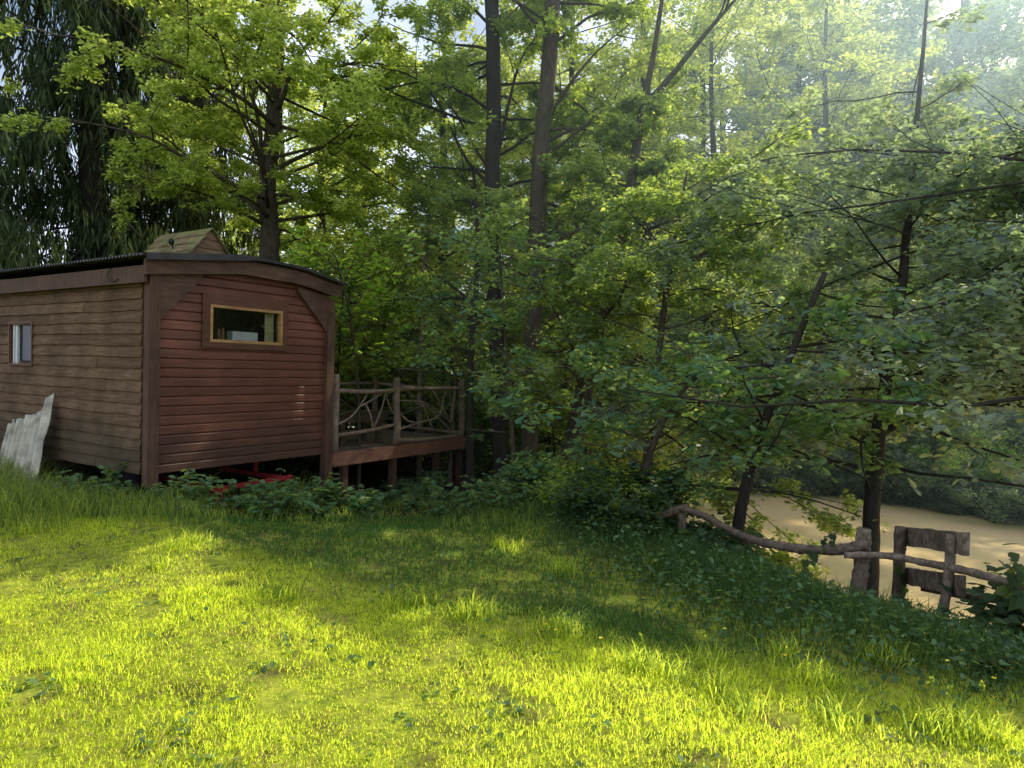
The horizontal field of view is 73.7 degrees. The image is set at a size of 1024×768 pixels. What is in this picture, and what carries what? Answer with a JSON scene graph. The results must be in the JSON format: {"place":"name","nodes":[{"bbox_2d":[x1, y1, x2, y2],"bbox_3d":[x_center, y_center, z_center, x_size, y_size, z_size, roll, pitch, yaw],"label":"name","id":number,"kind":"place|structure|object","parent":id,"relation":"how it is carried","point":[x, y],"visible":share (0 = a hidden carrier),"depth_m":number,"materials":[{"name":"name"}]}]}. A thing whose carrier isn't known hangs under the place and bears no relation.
{"place":"outdoors","nodes":[
{"label":"outdoors","id":0,"kind":"place"},
{"bbox_2d":[0,383,1023,767],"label":"ground","id":1,"kind":"structure","parent":0,"point":[374,475],"depth_m":3.61,"materials":[{"name":"green plant"}]},
{"bbox_2d":[0,413,36,476],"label":"corrugated sheet","id":2,"kind":"object","parent":1,"relation":"on","point":[13,435],"visible":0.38,"depth_m":9.73,"materials":[{"name":"grey metal"}]},
{"bbox_2d":[11,393,54,486],"bbox_3d":[-6.408,0.816,9.189,0.738,1.378,0.436,2,2,32],"label":"corrugated sheet","id":3,"kind":"object","parent":1,"relation":"on","point":[30,449],"visible":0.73,"depth_m":9.23,"materials":[{"name":"grey metal"}]},
{"bbox_2d":[0,0,132,279],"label":"weeping conifer","id":4,"kind":"object","parent":1,"relation":"on","point":[11,231],"visible":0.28,"depth_m":14.82,"materials":[{"name":"green plant"}]},
{"bbox_2d":[0,0,230,279],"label":"weeping conifer","id":5,"kind":"object","parent":1,"relation":"on","point":[99,236],"visible":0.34,"depth_m":15.59,"materials":[{"name":"green plant"}]},
{"bbox_2d":[0,0,253,259],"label":"weeping conifer","id":6,"kind":"object","parent":1,"relation":"on","point":[131,40],"visible":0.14,"depth_m":16.21,"materials":[{"name":"green plant"}]},
{"bbox_2d":[0,228,347,499],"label":"timber cabin","id":7,"kind":"object","parent":1,"relation":"on","point":[194,349],"visible":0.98,"depth_m":9.15,"materials":[{"name":"brown wood"}]},
{"bbox_2d":[8,321,33,365],"bbox_3d":[-7.125,-0.588,9.948,0.750,0.640,0.090,2,2,32],"label":"window","id":8,"kind":"structure","parent":7,"relation":"in","point":[13,330],"depth_m":10.04,"materials":[{"name":"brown wood"}]},
{"bbox_2d":[201,293,288,350],"bbox_3d":[-3.715,-0.825,9.356,0.316,0.700,1.340,2,2,32],"label":"window","id":9,"kind":"structure","parent":7,"relation":"in","point":[235,340],"depth_m":9.28,"materials":[{"name":"brown wood"}]},
{"bbox_2d":[144,475,206,505],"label":"bramble","id":10,"kind":"object","parent":1,"relation":"on","point":[160,491],"visible":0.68,"depth_m":7.76,"materials":[{"name":"green plant"}]},
{"bbox_2d":[94,0,294,256],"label":"weeping conifer","id":11,"kind":"object","parent":1,"relation":"on","point":[231,248],"visible":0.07,"depth_m":18.46,"materials":[{"name":"green plant"}]},
{"bbox_2d":[189,470,276,513],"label":"bramble","id":12,"kind":"object","parent":1,"relation":"on","point":[232,486],"visible":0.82,"depth_m":7.97,"materials":[{"name":"green plant"}]},
{"bbox_2d":[0,0,486,267],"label":"broadleaf tree","id":13,"kind":"object","parent":1,"relation":"on","point":[187,172],"visible":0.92,"depth_m":12.15,"materials":[{"name":"green plant"}]},
{"bbox_2d":[231,491,284,518],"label":"bramble","id":14,"kind":"object","parent":1,"relation":"on","point":[255,504],"visible":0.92,"depth_m":7.66,"materials":[{"name":"green plant"}]},
{"bbox_2d":[168,80,377,284],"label":"woodland tree","id":15,"kind":"object","parent":1,"relation":"on","point":[312,172],"visible":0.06,"depth_m":27.26,"materials":[{"name":"green plant"}]},
{"bbox_2d":[284,486,337,517],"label":"plant","id":16,"kind":"object","parent":1,"relation":"on","point":[307,506],"visible":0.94,"depth_m":7.65,"materials":[{"name":"green plant"}]},
{"bbox_2d":[234,230,427,409],"bbox_3d":[-4.671,-1.245,18.362,5.876,5.524,6.042,1,2,-32],"label":"understorey bush","id":17,"kind":"object","parent":1,"relation":"on","point":[328,269],"visible":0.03,"depth_m":17.07,"materials":[{"name":"green plant"}]},
{"bbox_2d":[236,65,430,292],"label":"woodland tree","id":18,"kind":"object","parent":1,"relation":"on","point":[322,223],"visible":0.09,"depth_m":23.35,"materials":[{"name":"green plant"}]},
{"bbox_2d":[313,479,366,509],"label":"bramble","id":19,"kind":"object","parent":1,"relation":"on","point":[340,500],"visible":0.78,"depth_m":8.61,"materials":[{"name":"green plant"}]},
{"bbox_2d":[281,217,422,490],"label":"oak sapling","id":20,"kind":"object","parent":1,"relation":"on","point":[371,302],"visible":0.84,"depth_m":11.27,"materials":[{"name":"green plant"}]},
{"bbox_2d":[256,239,471,430],"bbox_3d":[-3.677,-1.057,15.924,5.727,5.407,5.908,1,2,-28],"label":"understorey bush","id":21,"kind":"object","parent":1,"relation":"on","point":[376,336],"visible":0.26,"depth_m":15.27,"materials":[{"name":"green plant"}]},
{"bbox_2d":[342,487,386,518],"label":"nettle","id":22,"kind":"object","parent":1,"relation":"on","point":[358,506],"visible":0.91,"depth_m":7.99,"materials":[{"name":"green plant"}]},
{"bbox_2d":[284,210,460,426],"bbox_3d":[-4.840,-1.614,21.120,7.231,6.799,7.436,2,1,24],"label":"understorey bush","id":23,"kind":"object","parent":1,"relation":"on","point":[371,242],"visible":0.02,"depth_m":17.76,"materials":[{"name":"green plant"}]},
{"bbox_2d":[287,374,465,501],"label":"raised deck","id":24,"kind":"structure","parent":1,"relation":"on","point":[394,444],"depth_m":12.15,"materials":[{"name":"brown wood"}]},
{"bbox_2d":[338,409,390,445],"bbox_3d":[-2.825,0.763,12.108,0.630,0.565,1.300,2,2,32],"label":"picnic table","id":25,"kind":"object","parent":24,"relation":"on","point":[346,414],"visible":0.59,"depth_m":12.13,"materials":[{"name":"brown wood"}]},
{"bbox_2d":[372,466,451,499],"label":"bank bush","id":26,"kind":"object","parent":1,"relation":"on","point":[410,483],"visible":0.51,"depth_m":12.43,"materials":[{"name":"green plant"}]},
{"bbox_2d":[330,249,514,430],"bbox_3d":[-2.560,-0.870,17.650,5.424,5.099,5.577,1,1,-7],"label":"understorey bush","id":27,"kind":"object","parent":1,"relation":"on","point":[361,285],"visible":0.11,"depth_m":16.26,"materials":[{"name":"green plant"}]},
{"bbox_2d":[377,133,484,477],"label":"sapling","id":28,"kind":"object","parent":1,"relation":"on","point":[419,458],"visible":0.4,"depth_m":14.12,"materials":[{"name":"green plant"}]},
{"bbox_2d":[303,1,572,468],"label":"broadleaf tree","id":29,"kind":"object","parent":1,"relation":"on","point":[443,133],"visible":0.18,"depth_m":16.40,"materials":[{"name":"green plant"}]},
{"bbox_2d":[334,250,557,468],"bbox_3d":[-1.885,-0.691,17.873,6.225,5.877,6.422,2,1,3],"label":"understorey bush","id":30,"kind":"object","parent":1,"relation":"on","point":[408,416],"visible":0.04,"depth_m":16.19,"materials":[{"name":"green plant"}]},
{"bbox_2d":[334,279,574,482],"bbox_3d":[-1.284,0.049,15.510,5.478,5.172,5.651,2,2,34],"label":"understorey bush","id":31,"kind":"object","parent":1,"relation":"on","point":[367,364],"visible":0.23,"depth_m":14.57,"materials":[{"name":"green plant"}]},
{"bbox_2d":[422,475,494,515],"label":"nettle","id":32,"kind":"object","parent":1,"relation":"on","point":[432,484],"visible":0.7,"depth_m":8.48,"materials":[{"name":"green plant"}]},
{"bbox_2d":[417,257,512,480],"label":"sapling","id":33,"kind":"object","parent":1,"relation":"on","point":[450,452],"visible":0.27,"depth_m":14.17,"materials":[{"name":"green plant"}]},
{"bbox_2d":[379,109,560,493],"bbox_3d":[-0.645,-1.283,12.614,3.184,6.845,3.197,2,1,0],"label":"sapling","id":34,"kind":"object","parent":1,"relation":"on","point":[469,468],"visible":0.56,"depth_m":12.36,"materials":[{"name":"green plant"}]},
{"bbox_2d":[386,342,557,484],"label":"understorey bush","id":35,"kind":"object","parent":1,"relation":"on","point":[477,447],"visible":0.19,"depth_m":14.43,"materials":[{"name":"green plant"}]},
{"bbox_2d":[459,475,493,517],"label":"nettle","id":36,"kind":"object","parent":1,"relation":"on","point":[471,505],"visible":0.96,"depth_m":7.95,"materials":[{"name":"green plant"}]},
{"bbox_2d":[279,0,685,482],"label":"alder tree","id":37,"kind":"object","parent":1,"relation":"on","point":[426,89],"visible":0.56,"depth_m":12.68,"materials":[{"name":"green plant"}]},
{"bbox_2d":[388,329,626,478],"bbox_3d":[0.402,1.225,16.177,5.577,5.099,5.424,1,2,-35],"label":"understorey bush","id":38,"kind":"object","parent":1,"relation":"on","point":[483,413],"visible":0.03,"depth_m":14.84,"materials":[{"name":"green plant"}]},
{"bbox_2d":[386,218,635,465],"bbox_3d":[-0.030,-0.331,9.423,3.204,4.171,3.205,2,1,0],"label":"oak sapling","id":39,"kind":"object","parent":1,"relation":"on","point":[498,320],"visible":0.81,"depth_m":9.42,"materials":[{"name":"green plant"}]},
{"bbox_2d":[0,450,1023,709],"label":"tall grass","id":40,"kind":"structure","parent":1,"relation":"on","point":[18,496],"depth_m":5.46,"materials":[{"name":"green plant"}]},
{"bbox_2d":[0,516,1023,756],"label":"grass tufts","id":41,"kind":"object","parent":1,"relation":"on","point":[832,714],"visible":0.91,"depth_m":3.63,"materials":[{"name":"green plant"}]},
{"bbox_2d":[1,522,1023,767],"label":"clover","id":42,"kind":"object","parent":1,"relation":"on","point":[489,714],"visible":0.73,"depth_m":3.30,"materials":[{"name":"green plant"}]},
{"bbox_2d":[485,470,540,513],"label":"leafy plant","id":43,"kind":"object","parent":1,"relation":"on","point":[507,497],"visible":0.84,"depth_m":7.67,"materials":[{"name":"green plant"}]},
{"bbox_2d":[400,0,700,467],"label":"alder tree","id":44,"kind":"object","parent":1,"relation":"on","point":[548,85],"visible":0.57,"depth_m":12.03,"materials":[{"name":"green plant"}]},
{"bbox_2d":[489,444,618,511],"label":"bank bush","id":45,"kind":"object","parent":1,"relation":"on","point":[517,470],"visible":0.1,"depth_m":8.19,"materials":[{"name":"green plant"}]},
{"bbox_2d":[447,95,663,391],"bbox_3d":[0.540,-2.643,21.842,7.965,12.610,8.373,0,2,-37],"label":"woodland tree","id":46,"kind":"object","parent":1,"relation":"on","point":[510,249],"visible":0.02,"depth_m":20.87,"materials":[{"name":"green plant"}]},
{"bbox_2d":[416,0,729,507],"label":"broadleaf tree","id":47,"kind":"object","parent":1,"relation":"on","point":[641,55],"visible":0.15,"depth_m":15.86,"materials":[{"name":"green plant"}]},
{"bbox_2d":[456,350,698,482],"bbox_3d":[1.301,1.419,15.474,5.394,4.936,5.229,1,1,-25],"label":"understorey bush","id":48,"kind":"object","parent":1,"relation":"on","point":[480,459],"visible":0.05,"depth_m":14.04,"materials":[{"name":"green plant"}]},
{"bbox_2d":[474,353,683,480],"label":"understorey bush","id":49,"kind":"object","parent":1,"relation":"on","point":[554,428],"visible":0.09,"depth_m":13.60,"materials":[{"name":"green plant"}]},
{"bbox_2d":[521,446,650,508],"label":"bank bush","id":50,"kind":"object","parent":1,"relation":"on","point":[559,476],"visible":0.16,"depth_m":7.48,"materials":[{"name":"green plant"}]},
{"bbox_2d":[517,375,703,479],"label":"understorey bush","id":51,"kind":"object","parent":1,"relation":"on","point":[665,438],"visible":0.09,"depth_m":12.95,"materials":[{"name":"green plant"}]},
{"bbox_2d":[396,0,830,561],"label":"forked tree","id":52,"kind":"object","parent":1,"relation":"on","point":[646,101],"visible":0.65,"depth_m":10.55,"materials":[{"name":"green plant"}]},
{"bbox_2d":[543,456,697,542],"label":"bank bush","id":53,"kind":"object","parent":1,"relation":"on","point":[653,500],"visible":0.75,"depth_m":6.64,"materials":[{"name":"green plant"}]},
{"bbox_2d":[228,456,1023,710],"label":"ground cover","id":54,"kind":"object","parent":1,"relation":"on","point":[940,645],"visible":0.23,"depth_m":4.44,"materials":[{"name":"green plant"}]},
{"bbox_2d":[509,97,751,416],"bbox_3d":[3.442,-2.549,20.865,7.589,11.374,8.283,1,1,-24],"label":"woodland tree","id":55,"kind":"object","parent":1,"relation":"on","point":[671,336],"visible":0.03,"depth_m":19.60,"materials":[{"name":"green plant"}]},
{"bbox_2d":[521,69,755,399],"bbox_3d":[4.780,-4.631,23.921,8.384,13.274,8.813,2,2,31],"label":"woodland tree","id":56,"kind":"object","parent":1,"relation":"on","point":[693,147],"visible":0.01,"depth_m":23.05,"materials":[{"name":"green plant"}]},
{"bbox_2d":[503,328,812,505],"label":"oak sapling","id":57,"kind":"object","parent":1,"relation":"on","point":[670,403],"visible":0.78,"depth_m":7.08,"materials":[{"name":"green plant"}]},
{"bbox_2d":[513,0,815,498],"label":"broadleaf tree","id":58,"kind":"object","parent":1,"relation":"on","point":[700,31],"visible":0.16,"depth_m":17.77,"materials":[{"name":"green plant"}]},
{"bbox_2d":[474,113,888,555],"bbox_3d":[2.064,-0.426,10.124,5.271,6.210,6.415,2,1,0],"label":"leaning tree","id":59,"kind":"object","parent":1,"relation":"on","point":[659,203],"visible":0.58,"depth_m":9.04,"materials":[{"name":"green plant"}]},
{"bbox_2d":[641,511,764,558],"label":"bank bush","id":60,"kind":"object","parent":1,"relation":"on","point":[710,531],"visible":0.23,"depth_m":6.31,"materials":[{"name":"green plant"}]},
{"bbox_2d":[560,0,880,446],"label":"broadleaf tree","id":61,"kind":"object","parent":1,"relation":"on","point":[748,6],"visible":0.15,"depth_m":21.02,"materials":[{"name":"green plant"}]},
{"bbox_2d":[619,0,853,344],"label":"woodland tree","id":62,"kind":"object","parent":1,"relation":"on","point":[751,84],"visible":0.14,"depth_m":26.16,"materials":[{"name":"green plant"}]},
{"bbox_2d":[653,277,819,429],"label":"understorey bush","id":63,"kind":"object","parent":1,"relation":"on","point":[743,330],"visible":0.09,"depth_m":20.78,"materials":[{"name":"green plant"}]},
{"bbox_2d":[630,23,853,287],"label":"woodland tree","id":64,"kind":"object","parent":1,"relation":"on","point":[747,64],"visible":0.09,"depth_m":36.02,"materials":[{"name":"green plant"}]},
{"bbox_2d":[688,435,808,493],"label":"bank bush","id":65,"kind":"object","parent":1,"relation":"on","point":[758,471],"visible":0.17,"depth_m":17.54,"materials":[{"name":"green plant"}]},
{"bbox_2d":[656,0,868,281],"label":"woodland tree","id":66,"kind":"object","parent":1,"relation":"on","point":[788,11],"visible":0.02,"depth_m":49.40,"materials":[{"name":"green plant"}]},
{"bbox_2d":[564,272,961,537],"bbox_3d":[2.515,0.451,7.201,3.928,3.359,3.275,2,1,0],"label":"leaning tree","id":67,"kind":"object","parent":1,"relation":"on","point":[820,424],"visible":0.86,"depth_m":6.75,"materials":[{"name":"green plant"}]},
{"bbox_2d":[719,184,839,401],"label":"woodland tree","id":68,"kind":"object","parent":1,"relation":"on","point":[811,231],"visible":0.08,"depth_m":26.99,"materials":[{"name":"green plant"}]},
{"bbox_2d":[729,513,836,585],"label":"bank bush","id":69,"kind":"object","parent":1,"relation":"on","point":[779,554],"visible":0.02,"depth_m":8.32,"materials":[{"name":"green plant"}]},
{"bbox_2d":[571,0,1023,597],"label":"oak tree","id":70,"kind":"object","parent":1,"relation":"on","point":[961,362],"visible":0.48,"depth_m":7.91,"materials":[{"name":"green plant"}]},
{"bbox_2d":[736,431,858,494],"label":"bank bush","id":71,"kind":"object","parent":1,"relation":"on","point":[807,467],"visible":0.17,"depth_m":17.51,"materials":[{"name":"green plant"}]},
{"bbox_2d":[680,0,929,331],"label":"woodland tree","id":72,"kind":"object","parent":1,"relation":"on","point":[816,28],"visible":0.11,"depth_m":40.39,"materials":[{"name":"green plant"}]},
{"bbox_2d":[615,54,1023,447],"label":"oak tree","id":73,"kind":"object","parent":1,"relation":"on","point":[1001,203],"visible":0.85,"depth_m":7.99,"materials":[{"name":"green plant"}]},
{"bbox_2d":[787,452,862,496],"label":"bank bush","id":74,"kind":"object","parent":1,"relation":"on","point":[826,482],"visible":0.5,"depth_m":17.42,"materials":[{"name":"green plant"}]},
{"bbox_2d":[731,17,923,394],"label":"woodland tree","id":75,"kind":"object","parent":1,"relation":"on","point":[784,54],"visible":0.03,"depth_m":44.05,"materials":[{"name":"green plant"}]},
{"bbox_2d":[646,503,1023,595],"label":"log fence","id":76,"kind":"object","parent":1,"relation":"on","point":[859,552],"visible":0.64,"depth_m":5.59,"materials":[{"name":"brown wood"}]},
{"bbox_2d":[993,559,1023,614],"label":"climbing vine","id":77,"kind":"object","parent":76,"relation":"attached to","point":[1012,601],"visible":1,"depth_m":4.33,"materials":[{"name":"green plant"}]},
{"bbox_2d":[726,0,951,369],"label":"woodland tree","id":78,"kind":"object","parent":1,"relation":"on","point":[942,8],"visible":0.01,"depth_m":44.46,"materials":[{"name":"green plant"}]},
{"bbox_2d":[676,0,1017,427],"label":"broadleaf tree","id":79,"kind":"object","parent":1,"relation":"on","point":[816,7],"visible":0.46,"depth_m":21.81,"materials":[{"name":"green plant"}]},
{"bbox_2d":[812,446,915,498],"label":"bank bush","id":80,"kind":"object","parent":1,"relation":"on","point":[857,492],"visible":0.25,"depth_m":17.35,"materials":[{"name":"green plant"}]},
{"bbox_2d":[801,418,930,469],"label":"bank bush","id":81,"kind":"object","parent":1,"relation":"on","point":[888,445],"visible":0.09,"depth_m":17.31,"materials":[{"name":"green plant"}]},
{"bbox_2d":[724,0,1019,393],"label":"woodland tree","id":82,"kind":"object","parent":1,"relation":"on","point":[918,11],"visible":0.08,"depth_m":41.74,"materials":[{"name":"green plant"}]},
{"bbox_2d":[775,39,982,370],"bbox_3d":[21.369,-9.398,41.196,13.980,20.953,15.259,2,1,14],"label":"woodland tree","id":83,"kind":"object","parent":1,"relation":"on","point":[818,78],"visible":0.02,"depth_m":39.07,"materials":[{"name":"green plant"}]},
{"bbox_2d":[739,0,1023,325],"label":"woodland tree","id":84,"kind":"object","parent":1,"relation":"on","point":[981,100],"visible":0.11,"depth_m":39.67,"materials":[{"name":"green plant"}]},
{"bbox_2d":[848,464,921,505],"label":"bank bush","id":85,"kind":"object","parent":1,"relation":"on","point":[861,484],"visible":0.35,"depth_m":16.72,"materials":[{"name":"green plant"}]},
{"bbox_2d":[764,0,1017,323],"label":"woodland tree","id":86,"kind":"object","parent":1,"relation":"on","point":[909,20],"visible":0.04,"depth_m":41.19,"materials":[{"name":"green plant"}]},
{"bbox_2d":[854,452,945,509],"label":"bank bush","id":87,"kind":"object","parent":1,"relation":"on","point":[908,491],"visible":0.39,"depth_m":16.36,"materials":[{"name":"green plant"}]},
{"bbox_2d":[810,0,1023,329],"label":"woodland tree","id":88,"kind":"object","parent":1,"relation":"on","point":[1012,24],"visible":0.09,"depth_m":40.04,"materials":[{"name":"green plant"}]},
{"bbox_2d":[859,382,1004,468],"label":"bank bush","id":89,"kind":"object","parent":1,"relation":"on","point":[964,428],"visible":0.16,"depth_m":17.07,"materials":[{"name":"green plant"}]},
{"bbox_2d":[884,438,1004,506],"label":"bank bush","id":90,"kind":"object","parent":1,"relation":"on","point":[930,479],"visible":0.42,"depth_m":16.00,"materials":[{"name":"green plant"}]},
{"bbox_2d":[891,526,1002,615],"bbox_3d":[3.403,1.654,5.329,0.508,1.218,1.003,2,1,10],"label":"rustic bench","id":91,"kind":"object","parent":1,"relation":"on","point":[951,544],"visible":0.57,"depth_m":5.25,"materials":[{"name":"brown wood"}]},
{"bbox_2d":[878,0,1023,321],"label":"woodland tree","id":92,"kind":"object","parent":1,"relation":"on","point":[982,73],"visible":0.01,"depth_m":42.96,"materials":[{"name":"green plant"}]},
{"bbox_2d":[883,422,1023,507],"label":"willow bush","id":93,"kind":"object","parent":1,"relation":"on","point":[920,449],"visible":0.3,"depth_m":16.35,"materials":[{"name":"green plant"}]},
{"bbox_2d":[925,491,984,515],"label":"bank bush","id":94,"kind":"object","parent":1,"relation":"on","point":[945,506],"visible":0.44,"depth_m":15.73,"materials":[{"name":"green plant"}]},
{"bbox_2d":[896,0,1023,361],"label":"woodland tree","id":95,"kind":"object","parent":1,"relation":"on","point":[966,47],"visible":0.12,"depth_m":41.01,"materials":[{"name":"green plant"}]},
{"bbox_2d":[930,19,1023,285],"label":"woodland tree","id":96,"kind":"object","parent":1,"relation":"on","point":[997,62],"visible":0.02,"depth_m":41.36,"materials":[{"name":"green plant"}]},
{"bbox_2d":[932,450,1023,513],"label":"bank bush","id":97,"kind":"object","parent":1,"relation":"on","point":[980,474],"visible":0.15,"depth_m":15.45,"materials":[{"name":"green plant"}]},
{"bbox_2d":[937,28,1023,344],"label":"woodland tree","id":98,"kind":"object","parent":1,"relation":"on","point":[1013,71],"visible":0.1,"depth_m":28.53,"materials":[{"name":"green plant"}]},
{"bbox_2d":[941,543,1023,647],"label":"bank bush","id":99,"kind":"object","parent":1,"relation":"on","point":[999,610],"visible":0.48,"depth_m":4.71,"materials":[{"name":"green plant"}]},
{"bbox_2d":[945,465,1023,527],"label":"bank bush","id":100,"kind":"object","parent":1,"relation":"on","point":[995,515],"visible":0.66,"depth_m":14.71,"materials":[{"name":"green plant"}]},
{"bbox_2d":[971,648,1019,677],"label":"leafy plant","id":101,"kind":"object","parent":1,"relation":"on","point":[993,663],"visible":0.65,"depth_m":3.63,"materials":[{"name":"green plant"}]},
{"bbox_2d":[987,409,1023,461],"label":"bank bush","id":102,"kind":"object","parent":1,"relation":"on","point":[1008,419],"visible":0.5,"depth_m":17.74,"materials":[{"name":"green plant"}]},
{"bbox_2d":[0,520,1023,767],"bbox_3d":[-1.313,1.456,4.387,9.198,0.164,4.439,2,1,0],"label":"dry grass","id":103,"kind":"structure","parent":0,"point":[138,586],"depth_m":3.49,"materials":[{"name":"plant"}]},
{"bbox_2d":[0,0,1023,378],"label":"sky","id":104,"kind":"structure","parent":0,"point":[368,8],"materials":[{"name":"white"}]},
{"bbox_2d":[353,426,1023,631],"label":"pond","id":105,"kind":"structure","parent":0,"point":[988,539],"depth_m":13.61,"materials":[{"name":"liquid"}]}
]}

